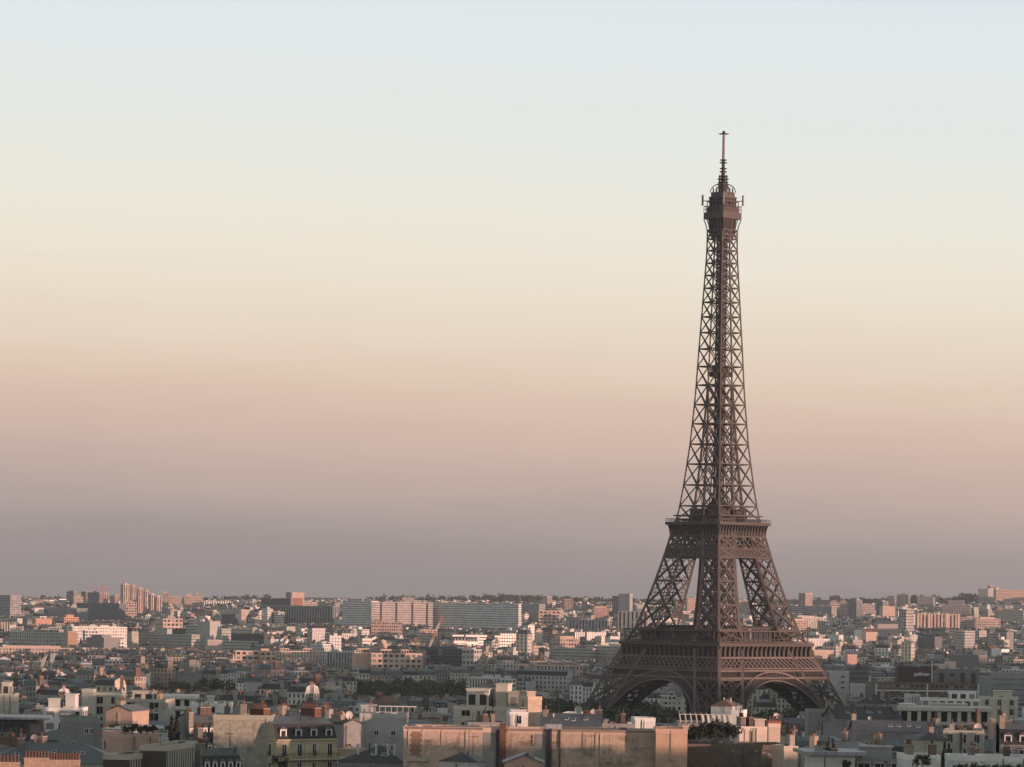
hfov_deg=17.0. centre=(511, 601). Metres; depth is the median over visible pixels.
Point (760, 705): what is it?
mansion block
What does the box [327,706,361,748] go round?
gabled house
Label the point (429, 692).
broadleaf tree
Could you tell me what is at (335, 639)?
mansion block
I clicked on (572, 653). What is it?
apartment block
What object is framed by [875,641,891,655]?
mansion block
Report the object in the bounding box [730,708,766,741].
rooftop house
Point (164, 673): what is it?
mansion block
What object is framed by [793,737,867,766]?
flat roofed house
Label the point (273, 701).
mansion block
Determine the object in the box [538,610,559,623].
apartment block
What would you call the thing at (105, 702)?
apartment building
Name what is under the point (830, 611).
slab block
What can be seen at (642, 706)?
broadleaf tree
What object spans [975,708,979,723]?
flue pipe
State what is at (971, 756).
parapet block
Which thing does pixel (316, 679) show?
mansion block
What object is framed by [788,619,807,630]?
apartment block
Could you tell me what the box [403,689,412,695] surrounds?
broadleaf tree
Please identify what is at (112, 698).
window
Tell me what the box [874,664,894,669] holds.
mansion block
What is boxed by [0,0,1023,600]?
sky
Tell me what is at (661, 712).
broadleaf tree
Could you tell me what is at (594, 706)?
broadleaf tree
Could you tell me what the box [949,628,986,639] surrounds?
mansion block
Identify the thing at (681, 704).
mansion block
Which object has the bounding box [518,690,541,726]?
slim block
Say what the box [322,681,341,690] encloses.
mansion block
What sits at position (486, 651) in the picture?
mansion block
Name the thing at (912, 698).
apartment building
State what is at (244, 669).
mansion block
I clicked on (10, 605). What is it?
tower block
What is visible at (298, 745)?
window
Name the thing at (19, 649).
apartment block
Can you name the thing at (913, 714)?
window
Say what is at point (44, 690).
mansion block
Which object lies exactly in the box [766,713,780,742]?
chimney stack
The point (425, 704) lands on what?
mansion block
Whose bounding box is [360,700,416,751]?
party wall block
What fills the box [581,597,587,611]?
water tower
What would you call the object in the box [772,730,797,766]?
slim block
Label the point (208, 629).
building
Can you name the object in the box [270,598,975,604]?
ground
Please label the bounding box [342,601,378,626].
slab block
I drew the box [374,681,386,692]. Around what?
broadleaf tree
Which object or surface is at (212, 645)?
apartment block
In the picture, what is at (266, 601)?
office block
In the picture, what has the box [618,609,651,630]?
apartment block
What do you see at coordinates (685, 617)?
mansion block
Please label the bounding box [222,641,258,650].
apartment block
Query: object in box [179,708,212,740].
mansard house
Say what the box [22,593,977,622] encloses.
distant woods
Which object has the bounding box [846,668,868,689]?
office block
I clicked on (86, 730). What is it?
window
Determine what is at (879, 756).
glazed attic
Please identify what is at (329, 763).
window
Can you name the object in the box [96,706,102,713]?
window
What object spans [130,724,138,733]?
shrub
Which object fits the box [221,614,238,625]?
apartment block
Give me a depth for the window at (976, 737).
740.18 m
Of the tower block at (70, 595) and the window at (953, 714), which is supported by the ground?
the tower block at (70, 595)
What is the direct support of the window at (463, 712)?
in the terraced building at (478, 699)
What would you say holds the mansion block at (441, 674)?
on the ground
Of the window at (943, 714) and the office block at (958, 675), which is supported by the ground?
the office block at (958, 675)
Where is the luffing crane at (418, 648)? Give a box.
[416,615,442,664]
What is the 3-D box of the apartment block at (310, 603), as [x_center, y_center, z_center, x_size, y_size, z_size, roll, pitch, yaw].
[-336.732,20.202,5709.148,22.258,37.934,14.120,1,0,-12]
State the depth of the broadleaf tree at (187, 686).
2297.05 m
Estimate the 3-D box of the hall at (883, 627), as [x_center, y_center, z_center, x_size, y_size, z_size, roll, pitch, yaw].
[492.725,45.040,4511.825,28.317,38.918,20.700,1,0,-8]
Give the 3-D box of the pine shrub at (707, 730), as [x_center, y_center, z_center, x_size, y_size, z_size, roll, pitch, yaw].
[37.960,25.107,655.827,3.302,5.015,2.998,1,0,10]
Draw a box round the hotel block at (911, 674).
[895,666,935,681]
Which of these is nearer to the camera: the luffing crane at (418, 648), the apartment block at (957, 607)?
the luffing crane at (418, 648)
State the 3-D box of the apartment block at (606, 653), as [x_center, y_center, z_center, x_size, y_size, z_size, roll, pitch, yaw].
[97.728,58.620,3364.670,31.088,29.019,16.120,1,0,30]
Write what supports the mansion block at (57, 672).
on the ground
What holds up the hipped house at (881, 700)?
on the ground
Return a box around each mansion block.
[22,674,48,699]
[23,670,47,683]
[37,683,69,697]
[40,667,66,678]
[53,653,68,668]
[67,625,126,646]
[75,666,106,680]
[82,628,97,639]
[95,674,125,692]
[105,658,122,666]
[114,667,145,689]
[120,639,123,648]
[129,655,146,665]
[153,660,175,687]
[177,668,200,689]
[181,659,200,672]
[201,666,220,688]
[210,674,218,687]
[219,665,233,688]
[220,689,241,705]
[228,665,241,686]
[231,627,260,633]
[237,663,257,679]
[238,690,269,703]
[244,674,274,692]
[253,693,279,705]
[257,660,283,678]
[260,677,287,694]
[287,667,307,674]
[287,679,319,705]
[298,673,322,687]
[307,622,324,642]
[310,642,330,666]
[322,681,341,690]
[324,633,341,650]
[334,669,355,678]
[336,672,356,693]
[348,702,367,712]
[358,666,368,682]
[369,667,384,682]
[371,692,407,711]
[384,668,402,681]
[402,667,417,682]
[407,695,434,713]
[418,667,435,684]
[435,666,447,683]
[445,634,486,639]
[450,666,470,683]
[469,675,498,687]
[476,645,491,659]
[477,680,495,691]
[483,636,498,647]
[487,632,515,646]
[496,652,513,670]
[499,675,515,690]
[516,627,532,652]
[537,693,552,698]
[539,689,564,701]
[570,676,591,705]
[582,677,602,702]
[585,630,619,640]
[588,670,611,682]
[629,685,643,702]
[632,605,670,610]
[632,631,641,638]
[645,682,668,700]
[660,691,675,709]
[664,612,693,621]
[676,695,685,713]
[747,685,765,712]
[752,697,776,716]
[759,689,773,701]
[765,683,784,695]
[774,692,789,712]
[784,616,824,631]
[792,636,829,646]
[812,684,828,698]
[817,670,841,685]
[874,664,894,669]
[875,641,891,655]
[901,638,914,662]
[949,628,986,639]
[997,609,1023,622]
[1000,630,1013,649]
[1002,666,1023,671]
[1003,656,1022,664]
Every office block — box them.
[48,607,87,620]
[77,603,124,620]
[103,751,142,766]
[139,732,197,766]
[155,617,182,628]
[261,598,290,604]
[327,651,351,668]
[426,646,472,665]
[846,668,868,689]
[865,681,978,697]
[917,596,934,606]
[933,669,978,683]
[979,672,1023,700]
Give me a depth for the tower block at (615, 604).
5605.04 m
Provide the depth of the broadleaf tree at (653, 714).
1675.13 m
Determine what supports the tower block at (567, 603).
on the ground
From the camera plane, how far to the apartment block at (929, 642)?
3806.25 m
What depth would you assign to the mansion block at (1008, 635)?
3834.22 m
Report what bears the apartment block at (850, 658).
on the ground
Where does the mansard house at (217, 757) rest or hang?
on the ground
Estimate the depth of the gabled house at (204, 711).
775.20 m
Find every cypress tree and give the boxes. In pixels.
[167,715,173,740]
[172,714,180,740]
[941,741,946,766]
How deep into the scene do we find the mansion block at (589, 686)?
2159.06 m
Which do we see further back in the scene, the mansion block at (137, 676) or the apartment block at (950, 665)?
the apartment block at (950, 665)
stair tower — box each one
[82,683,95,715]
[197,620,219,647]
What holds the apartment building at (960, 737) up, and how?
on the ground
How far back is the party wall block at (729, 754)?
650.45 m
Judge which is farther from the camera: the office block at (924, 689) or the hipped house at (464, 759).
the office block at (924, 689)
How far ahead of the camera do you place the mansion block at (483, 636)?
3663.47 m
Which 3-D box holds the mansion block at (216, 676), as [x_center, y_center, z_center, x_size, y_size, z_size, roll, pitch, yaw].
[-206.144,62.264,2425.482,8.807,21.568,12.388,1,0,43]
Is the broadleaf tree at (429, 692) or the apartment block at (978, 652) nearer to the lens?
the broadleaf tree at (429, 692)
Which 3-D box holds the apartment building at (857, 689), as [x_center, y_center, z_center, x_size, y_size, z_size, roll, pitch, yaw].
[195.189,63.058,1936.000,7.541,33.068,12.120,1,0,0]
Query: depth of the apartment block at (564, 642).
3504.80 m
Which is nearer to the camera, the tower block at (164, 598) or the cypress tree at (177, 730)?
the cypress tree at (177, 730)
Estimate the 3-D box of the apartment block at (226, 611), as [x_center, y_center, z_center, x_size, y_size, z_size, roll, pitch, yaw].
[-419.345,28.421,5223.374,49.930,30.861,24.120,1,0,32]
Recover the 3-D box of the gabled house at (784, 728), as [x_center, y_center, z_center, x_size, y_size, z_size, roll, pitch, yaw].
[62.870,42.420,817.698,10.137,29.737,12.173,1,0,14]
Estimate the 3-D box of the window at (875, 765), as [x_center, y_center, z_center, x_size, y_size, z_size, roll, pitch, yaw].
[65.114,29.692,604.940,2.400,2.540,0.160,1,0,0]
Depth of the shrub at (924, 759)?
584.04 m
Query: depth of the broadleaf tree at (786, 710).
1705.90 m
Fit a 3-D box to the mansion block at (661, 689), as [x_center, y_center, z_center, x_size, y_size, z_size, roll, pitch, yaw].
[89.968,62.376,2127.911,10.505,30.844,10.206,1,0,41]
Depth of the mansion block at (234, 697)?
1727.52 m
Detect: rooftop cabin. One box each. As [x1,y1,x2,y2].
[631,709,655,727]
[731,702,746,724]
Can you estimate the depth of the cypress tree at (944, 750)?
619.80 m
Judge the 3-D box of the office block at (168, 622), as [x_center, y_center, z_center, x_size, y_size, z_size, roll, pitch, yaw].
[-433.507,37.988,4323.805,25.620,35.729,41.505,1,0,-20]
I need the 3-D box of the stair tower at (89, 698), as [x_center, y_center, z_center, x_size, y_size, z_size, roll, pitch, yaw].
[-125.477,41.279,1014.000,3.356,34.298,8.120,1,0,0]
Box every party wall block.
[59,709,99,748]
[213,695,274,766]
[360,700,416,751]
[403,716,506,766]
[506,718,654,766]
[653,718,688,766]
[687,734,781,766]
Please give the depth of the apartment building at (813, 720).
960.00 m
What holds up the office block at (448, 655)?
on the ground
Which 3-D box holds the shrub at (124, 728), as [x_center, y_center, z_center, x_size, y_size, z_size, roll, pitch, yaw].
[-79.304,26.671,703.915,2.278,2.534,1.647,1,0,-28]
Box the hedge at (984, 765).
[953,762,1023,766]
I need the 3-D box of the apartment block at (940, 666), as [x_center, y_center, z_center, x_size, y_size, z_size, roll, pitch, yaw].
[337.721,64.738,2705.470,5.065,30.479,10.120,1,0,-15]
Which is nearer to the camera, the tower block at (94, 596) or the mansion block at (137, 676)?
the mansion block at (137, 676)
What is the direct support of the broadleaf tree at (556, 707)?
on the ground
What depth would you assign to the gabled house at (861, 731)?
802.06 m
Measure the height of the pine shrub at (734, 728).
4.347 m
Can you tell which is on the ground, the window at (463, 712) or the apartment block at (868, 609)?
the apartment block at (868, 609)
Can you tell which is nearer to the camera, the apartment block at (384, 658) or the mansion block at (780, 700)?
the mansion block at (780, 700)
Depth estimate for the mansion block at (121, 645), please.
3185.79 m
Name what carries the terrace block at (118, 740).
on the ground
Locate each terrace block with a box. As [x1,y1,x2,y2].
[102,724,158,752]
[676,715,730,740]
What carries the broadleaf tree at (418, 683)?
on the ground
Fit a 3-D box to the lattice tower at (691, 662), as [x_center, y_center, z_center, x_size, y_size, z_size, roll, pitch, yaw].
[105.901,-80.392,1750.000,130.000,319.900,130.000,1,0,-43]
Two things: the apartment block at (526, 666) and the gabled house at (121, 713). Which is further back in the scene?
the apartment block at (526, 666)
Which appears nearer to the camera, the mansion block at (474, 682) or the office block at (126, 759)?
the office block at (126, 759)
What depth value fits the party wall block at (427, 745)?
639.97 m
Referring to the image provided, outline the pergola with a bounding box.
[679,713,730,722]
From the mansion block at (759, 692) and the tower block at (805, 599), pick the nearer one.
the mansion block at (759, 692)
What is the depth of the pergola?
818.09 m
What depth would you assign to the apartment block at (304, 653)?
3054.16 m
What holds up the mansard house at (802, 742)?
on the ground
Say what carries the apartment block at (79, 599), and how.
on the ground
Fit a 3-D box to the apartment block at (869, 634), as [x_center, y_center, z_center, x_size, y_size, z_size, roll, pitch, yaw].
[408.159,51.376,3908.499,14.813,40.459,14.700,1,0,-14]
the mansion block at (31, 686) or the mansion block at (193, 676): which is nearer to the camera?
the mansion block at (31, 686)
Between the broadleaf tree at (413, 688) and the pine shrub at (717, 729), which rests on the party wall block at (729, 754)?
the pine shrub at (717, 729)
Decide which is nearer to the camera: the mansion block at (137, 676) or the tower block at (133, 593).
the mansion block at (137, 676)
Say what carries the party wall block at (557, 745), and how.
on the ground
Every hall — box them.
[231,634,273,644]
[874,620,897,635]
[951,654,986,667]
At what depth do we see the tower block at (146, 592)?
5421.98 m
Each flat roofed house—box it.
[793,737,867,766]
[897,739,940,766]
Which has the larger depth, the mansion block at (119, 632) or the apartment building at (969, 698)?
the mansion block at (119, 632)
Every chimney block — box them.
[0,751,80,766]
[464,706,505,725]
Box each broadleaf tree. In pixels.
[159,685,174,691]
[168,680,184,688]
[182,682,202,691]
[194,677,219,690]
[217,679,236,689]
[354,687,376,694]
[357,682,372,692]
[360,679,377,687]
[360,687,373,695]
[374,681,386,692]
[382,690,399,694]
[384,682,399,690]
[387,685,408,693]
[393,677,413,683]
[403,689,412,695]
[408,682,426,688]
[408,685,429,693]
[416,679,433,686]
[421,678,434,690]
[425,691,440,696]
[432,680,448,692]
[441,690,453,693]
[443,679,456,686]
[445,683,461,690]
[449,686,465,693]
[457,680,466,689]
[542,697,562,705]
[542,701,562,712]
[549,703,568,711]
[559,702,580,709]
[562,699,576,705]
[563,703,611,718]
[582,706,610,714]
[609,709,628,718]
[614,714,641,721]
[617,704,645,716]
[632,710,660,722]
[633,708,657,713]
[635,703,646,710]
[636,701,659,710]
[649,704,684,722]
[658,708,678,717]
[661,715,692,721]
[760,709,773,715]
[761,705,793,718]
[762,711,776,719]
[785,712,796,717]
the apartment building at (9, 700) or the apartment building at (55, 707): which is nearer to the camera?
the apartment building at (55, 707)
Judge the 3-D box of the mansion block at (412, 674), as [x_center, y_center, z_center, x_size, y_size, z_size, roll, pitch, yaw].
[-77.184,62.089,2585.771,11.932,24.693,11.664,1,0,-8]
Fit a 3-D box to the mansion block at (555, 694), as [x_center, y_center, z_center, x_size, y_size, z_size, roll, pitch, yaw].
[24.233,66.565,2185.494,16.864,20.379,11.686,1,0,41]
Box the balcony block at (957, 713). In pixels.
[897,702,993,729]
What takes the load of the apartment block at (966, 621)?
on the ground
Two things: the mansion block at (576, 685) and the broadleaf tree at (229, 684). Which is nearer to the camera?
the mansion block at (576, 685)
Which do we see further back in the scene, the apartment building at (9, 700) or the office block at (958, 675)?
the office block at (958, 675)
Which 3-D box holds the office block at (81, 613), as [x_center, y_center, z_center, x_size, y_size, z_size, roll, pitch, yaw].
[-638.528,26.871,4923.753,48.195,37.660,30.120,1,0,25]
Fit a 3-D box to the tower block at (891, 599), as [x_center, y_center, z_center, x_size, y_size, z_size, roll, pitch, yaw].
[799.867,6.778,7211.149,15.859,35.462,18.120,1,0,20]
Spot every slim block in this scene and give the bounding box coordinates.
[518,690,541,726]
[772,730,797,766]
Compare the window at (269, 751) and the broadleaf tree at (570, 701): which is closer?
the window at (269, 751)
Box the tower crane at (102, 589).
[90,585,112,602]
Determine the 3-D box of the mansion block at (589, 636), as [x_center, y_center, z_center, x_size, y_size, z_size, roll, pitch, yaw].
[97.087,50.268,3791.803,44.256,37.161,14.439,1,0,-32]
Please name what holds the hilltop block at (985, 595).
on the ground
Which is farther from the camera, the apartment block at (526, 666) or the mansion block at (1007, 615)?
the mansion block at (1007, 615)
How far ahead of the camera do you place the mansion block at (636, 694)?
2163.53 m
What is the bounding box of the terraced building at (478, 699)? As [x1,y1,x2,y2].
[453,683,518,724]
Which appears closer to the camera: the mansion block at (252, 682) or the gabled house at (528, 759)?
the gabled house at (528, 759)
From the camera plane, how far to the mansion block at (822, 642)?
3351.79 m
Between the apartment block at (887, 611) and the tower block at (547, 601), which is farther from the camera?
the tower block at (547, 601)
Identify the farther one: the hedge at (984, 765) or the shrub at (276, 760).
the shrub at (276, 760)
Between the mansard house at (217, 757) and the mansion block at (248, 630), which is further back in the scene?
the mansion block at (248, 630)
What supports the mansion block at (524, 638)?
on the ground
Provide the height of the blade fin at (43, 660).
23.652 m
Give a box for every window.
[84,728,88,733]
[96,697,102,703]
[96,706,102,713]
[111,696,117,703]
[149,701,158,709]
[149,713,158,720]
[267,743,271,756]
[281,744,286,756]
[296,744,302,756]
[311,743,317,756]
[327,743,332,755]
[327,761,331,766]
[373,730,378,735]
[390,730,395,735]
[461,710,470,716]
[516,715,521,723]
[750,728,756,741]
[858,764,869,766]
[874,762,886,766]
[901,711,906,720]
[911,711,916,720]
[921,712,926,720]
[941,712,946,721]
[947,733,952,742]
[951,712,956,721]
[960,734,966,743]
[961,712,966,721]
[971,712,975,721]
[973,734,979,743]
[981,713,986,721]
[997,699,1001,705]
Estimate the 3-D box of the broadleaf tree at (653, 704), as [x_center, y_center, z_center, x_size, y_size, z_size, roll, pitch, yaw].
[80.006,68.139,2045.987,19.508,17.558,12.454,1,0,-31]
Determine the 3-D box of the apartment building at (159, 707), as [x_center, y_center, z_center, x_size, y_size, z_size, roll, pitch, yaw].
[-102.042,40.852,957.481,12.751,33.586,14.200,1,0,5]
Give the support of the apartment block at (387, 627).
on the ground
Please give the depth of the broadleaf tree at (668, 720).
1688.47 m
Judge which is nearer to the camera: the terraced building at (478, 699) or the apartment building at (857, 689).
the terraced building at (478, 699)
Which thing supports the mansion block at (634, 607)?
on the ground
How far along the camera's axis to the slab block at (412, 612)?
4653.15 m
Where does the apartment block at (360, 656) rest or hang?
on the ground
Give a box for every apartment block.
[0,645,73,654]
[9,629,77,647]
[32,618,54,624]
[60,614,78,625]
[67,631,76,648]
[73,595,82,604]
[86,635,119,649]
[126,601,136,616]
[138,629,199,648]
[162,628,185,633]
[169,596,181,605]
[183,593,202,607]
[186,625,196,634]
[206,640,221,650]
[219,609,254,623]
[220,629,230,640]
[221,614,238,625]
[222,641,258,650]
[233,650,258,662]
[239,609,245,625]
[259,648,276,661]
[274,648,321,662]
[304,602,316,605]
[352,648,371,667]
[369,649,421,668]
[370,620,401,635]
[402,597,414,601]
[417,628,436,644]
[462,649,481,667]
[516,666,576,692]
[518,664,528,669]
[521,604,544,622]
[529,659,582,675]
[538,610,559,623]
[551,636,578,647]
[551,648,595,659]
[592,606,608,618]
[594,646,621,660]
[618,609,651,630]
[685,597,695,610]
[735,598,749,614]
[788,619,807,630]
[811,650,833,659]
[828,601,847,615]
[844,654,856,664]
[862,604,874,615]
[862,628,877,641]
[880,606,894,617]
[918,636,941,648]
[935,664,944,668]
[942,600,971,616]
[944,661,955,668]
[960,616,976,627]
[972,617,1000,629]
[973,649,987,654]
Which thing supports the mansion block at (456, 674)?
on the ground
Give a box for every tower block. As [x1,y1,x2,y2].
[0,595,20,615]
[66,591,80,601]
[78,591,87,601]
[88,591,101,602]
[103,593,108,602]
[110,594,118,602]
[120,583,129,612]
[130,584,135,601]
[137,587,142,612]
[143,589,149,612]
[149,593,155,612]
[155,595,161,614]
[162,591,167,605]
[286,592,290,598]
[291,592,303,605]
[534,628,542,641]
[542,596,551,608]
[562,599,572,608]
[612,596,618,615]
[619,594,632,610]
[799,593,812,605]
[829,595,843,602]
[848,598,861,618]
[876,600,887,615]
[887,596,896,603]
[897,593,909,604]
[899,609,913,632]
[955,631,974,648]
[981,609,991,616]
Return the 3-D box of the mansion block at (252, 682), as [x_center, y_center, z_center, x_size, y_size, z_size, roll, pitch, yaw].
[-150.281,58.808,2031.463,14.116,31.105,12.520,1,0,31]
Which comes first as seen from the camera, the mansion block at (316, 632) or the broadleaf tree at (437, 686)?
the broadleaf tree at (437, 686)
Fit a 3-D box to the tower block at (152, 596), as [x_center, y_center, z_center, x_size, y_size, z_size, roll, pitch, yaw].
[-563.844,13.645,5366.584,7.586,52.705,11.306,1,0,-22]
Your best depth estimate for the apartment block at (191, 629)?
3605.01 m
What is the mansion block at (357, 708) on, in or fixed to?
on the ground
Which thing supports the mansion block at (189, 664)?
on the ground
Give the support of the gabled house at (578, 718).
on the ground
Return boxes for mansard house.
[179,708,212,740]
[192,718,216,747]
[193,732,241,766]
[249,702,340,766]
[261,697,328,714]
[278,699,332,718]
[790,723,847,747]
[993,706,1023,753]
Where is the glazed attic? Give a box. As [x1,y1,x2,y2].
[855,745,896,766]
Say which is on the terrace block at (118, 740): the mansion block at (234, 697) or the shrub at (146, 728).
the shrub at (146, 728)
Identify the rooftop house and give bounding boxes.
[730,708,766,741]
[988,711,1012,738]
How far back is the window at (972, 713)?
1049.95 m
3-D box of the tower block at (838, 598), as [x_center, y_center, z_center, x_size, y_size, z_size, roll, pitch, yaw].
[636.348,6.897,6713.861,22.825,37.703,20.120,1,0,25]
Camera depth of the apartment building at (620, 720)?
746.48 m
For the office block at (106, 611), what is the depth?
5015.56 m
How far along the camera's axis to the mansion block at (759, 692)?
2069.38 m
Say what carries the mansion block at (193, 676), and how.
on the ground
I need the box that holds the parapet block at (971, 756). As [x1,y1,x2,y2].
[945,741,1023,766]
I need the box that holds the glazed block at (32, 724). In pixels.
[0,711,52,741]
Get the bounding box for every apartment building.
[0,682,18,713]
[44,693,87,731]
[96,693,125,721]
[124,690,174,721]
[163,690,199,717]
[191,690,232,712]
[506,700,528,726]
[602,707,634,727]
[805,709,824,735]
[829,671,848,704]
[850,683,864,697]
[904,689,919,704]
[920,690,979,705]
[943,719,984,753]
[979,688,1017,719]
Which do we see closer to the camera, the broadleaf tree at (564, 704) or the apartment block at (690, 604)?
the broadleaf tree at (564, 704)
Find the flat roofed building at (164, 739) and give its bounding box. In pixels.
[100,724,168,749]
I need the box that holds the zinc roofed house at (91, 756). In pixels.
[0,728,107,766]
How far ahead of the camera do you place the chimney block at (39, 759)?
585.97 m
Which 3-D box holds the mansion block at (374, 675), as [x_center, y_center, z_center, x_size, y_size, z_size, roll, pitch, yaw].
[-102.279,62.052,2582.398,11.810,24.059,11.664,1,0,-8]
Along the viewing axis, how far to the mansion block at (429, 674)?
2582.19 m
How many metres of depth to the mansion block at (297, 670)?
2260.35 m
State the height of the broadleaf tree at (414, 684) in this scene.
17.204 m
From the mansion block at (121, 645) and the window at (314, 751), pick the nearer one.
the window at (314, 751)
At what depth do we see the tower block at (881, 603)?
5504.64 m
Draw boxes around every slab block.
[260,605,339,623]
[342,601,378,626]
[371,601,432,626]
[433,602,521,628]
[569,619,611,629]
[788,606,836,617]
[915,613,959,628]
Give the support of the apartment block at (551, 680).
on the ground
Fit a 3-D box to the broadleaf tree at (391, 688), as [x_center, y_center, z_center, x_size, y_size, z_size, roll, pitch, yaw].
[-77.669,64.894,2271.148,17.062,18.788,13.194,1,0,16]
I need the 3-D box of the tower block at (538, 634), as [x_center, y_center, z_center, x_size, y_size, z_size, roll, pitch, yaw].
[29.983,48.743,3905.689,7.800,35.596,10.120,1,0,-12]
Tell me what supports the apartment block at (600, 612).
on the ground
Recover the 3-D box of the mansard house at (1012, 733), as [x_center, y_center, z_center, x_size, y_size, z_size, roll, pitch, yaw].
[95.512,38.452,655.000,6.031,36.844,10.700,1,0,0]
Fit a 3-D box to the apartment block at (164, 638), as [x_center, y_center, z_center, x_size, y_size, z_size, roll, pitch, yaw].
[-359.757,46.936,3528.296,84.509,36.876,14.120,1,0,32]
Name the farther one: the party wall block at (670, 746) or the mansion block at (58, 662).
the mansion block at (58, 662)
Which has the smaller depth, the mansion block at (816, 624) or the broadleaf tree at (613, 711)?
the broadleaf tree at (613, 711)
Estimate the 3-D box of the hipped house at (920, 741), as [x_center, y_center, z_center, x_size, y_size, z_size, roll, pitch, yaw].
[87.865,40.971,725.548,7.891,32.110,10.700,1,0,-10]
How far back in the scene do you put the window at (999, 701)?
1120.68 m
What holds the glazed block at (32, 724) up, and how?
on the ground
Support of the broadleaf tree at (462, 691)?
on the ground
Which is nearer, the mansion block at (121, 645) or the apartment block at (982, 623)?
the mansion block at (121, 645)
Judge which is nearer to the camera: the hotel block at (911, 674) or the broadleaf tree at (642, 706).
the broadleaf tree at (642, 706)
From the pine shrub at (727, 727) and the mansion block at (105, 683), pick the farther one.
the mansion block at (105, 683)
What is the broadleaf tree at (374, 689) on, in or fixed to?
on the ground
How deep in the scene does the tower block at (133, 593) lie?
5541.70 m
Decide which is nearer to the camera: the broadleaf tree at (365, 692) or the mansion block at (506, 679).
the broadleaf tree at (365, 692)
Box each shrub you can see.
[121,725,130,732]
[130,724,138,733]
[137,727,143,733]
[143,725,152,733]
[150,725,157,733]
[271,754,288,766]
[687,728,696,743]
[689,723,711,743]
[702,719,717,743]
[707,717,725,743]
[717,721,735,743]
[729,723,743,741]
[842,760,851,766]
[912,754,931,766]
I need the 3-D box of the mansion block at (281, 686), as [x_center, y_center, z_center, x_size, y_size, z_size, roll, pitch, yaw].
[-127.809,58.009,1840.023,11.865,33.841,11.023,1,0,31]
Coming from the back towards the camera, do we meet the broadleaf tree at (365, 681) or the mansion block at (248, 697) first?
the broadleaf tree at (365, 681)
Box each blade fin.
[39,654,47,669]
[49,653,55,668]
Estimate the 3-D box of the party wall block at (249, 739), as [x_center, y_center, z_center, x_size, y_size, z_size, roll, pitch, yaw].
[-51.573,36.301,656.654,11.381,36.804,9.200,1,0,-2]
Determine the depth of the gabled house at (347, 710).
897.33 m
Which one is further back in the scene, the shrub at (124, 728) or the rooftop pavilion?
the rooftop pavilion
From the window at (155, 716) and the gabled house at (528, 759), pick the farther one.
the window at (155, 716)
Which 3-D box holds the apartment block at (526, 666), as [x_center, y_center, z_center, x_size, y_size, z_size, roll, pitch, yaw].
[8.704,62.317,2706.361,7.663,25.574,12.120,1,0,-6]
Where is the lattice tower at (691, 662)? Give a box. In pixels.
[583,131,844,720]
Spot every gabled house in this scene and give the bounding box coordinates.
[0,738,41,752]
[106,698,148,726]
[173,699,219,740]
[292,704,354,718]
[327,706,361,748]
[503,735,544,766]
[540,700,603,727]
[765,716,799,743]
[822,694,901,738]
[848,710,942,744]
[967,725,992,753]
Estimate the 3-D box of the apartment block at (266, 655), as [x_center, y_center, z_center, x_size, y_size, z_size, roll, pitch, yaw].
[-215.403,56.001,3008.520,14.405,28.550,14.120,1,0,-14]
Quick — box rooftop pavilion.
[710,688,743,720]
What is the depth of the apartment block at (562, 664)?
2721.27 m
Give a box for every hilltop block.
[978,585,994,603]
[993,587,1023,602]
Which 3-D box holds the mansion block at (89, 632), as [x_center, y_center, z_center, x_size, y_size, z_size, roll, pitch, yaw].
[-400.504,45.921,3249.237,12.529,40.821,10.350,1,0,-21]
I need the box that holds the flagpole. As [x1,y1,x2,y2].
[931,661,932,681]
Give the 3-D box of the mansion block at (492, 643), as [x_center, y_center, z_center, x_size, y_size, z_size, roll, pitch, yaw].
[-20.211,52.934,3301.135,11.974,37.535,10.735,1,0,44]
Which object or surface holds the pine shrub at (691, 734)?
on the party wall block at (729, 754)
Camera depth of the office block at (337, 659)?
3029.93 m
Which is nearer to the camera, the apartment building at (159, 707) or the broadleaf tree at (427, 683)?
the apartment building at (159, 707)
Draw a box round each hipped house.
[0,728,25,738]
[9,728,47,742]
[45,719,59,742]
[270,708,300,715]
[298,700,307,707]
[337,740,402,766]
[439,736,486,766]
[855,685,897,706]
[904,719,950,753]
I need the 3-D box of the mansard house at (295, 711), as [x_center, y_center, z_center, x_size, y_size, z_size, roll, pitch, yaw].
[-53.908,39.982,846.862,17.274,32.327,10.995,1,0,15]
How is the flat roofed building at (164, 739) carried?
on the ground
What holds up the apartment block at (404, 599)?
on the ground
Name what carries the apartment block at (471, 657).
on the ground
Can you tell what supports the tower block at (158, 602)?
on the ground
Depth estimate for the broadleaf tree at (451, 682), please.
2502.82 m

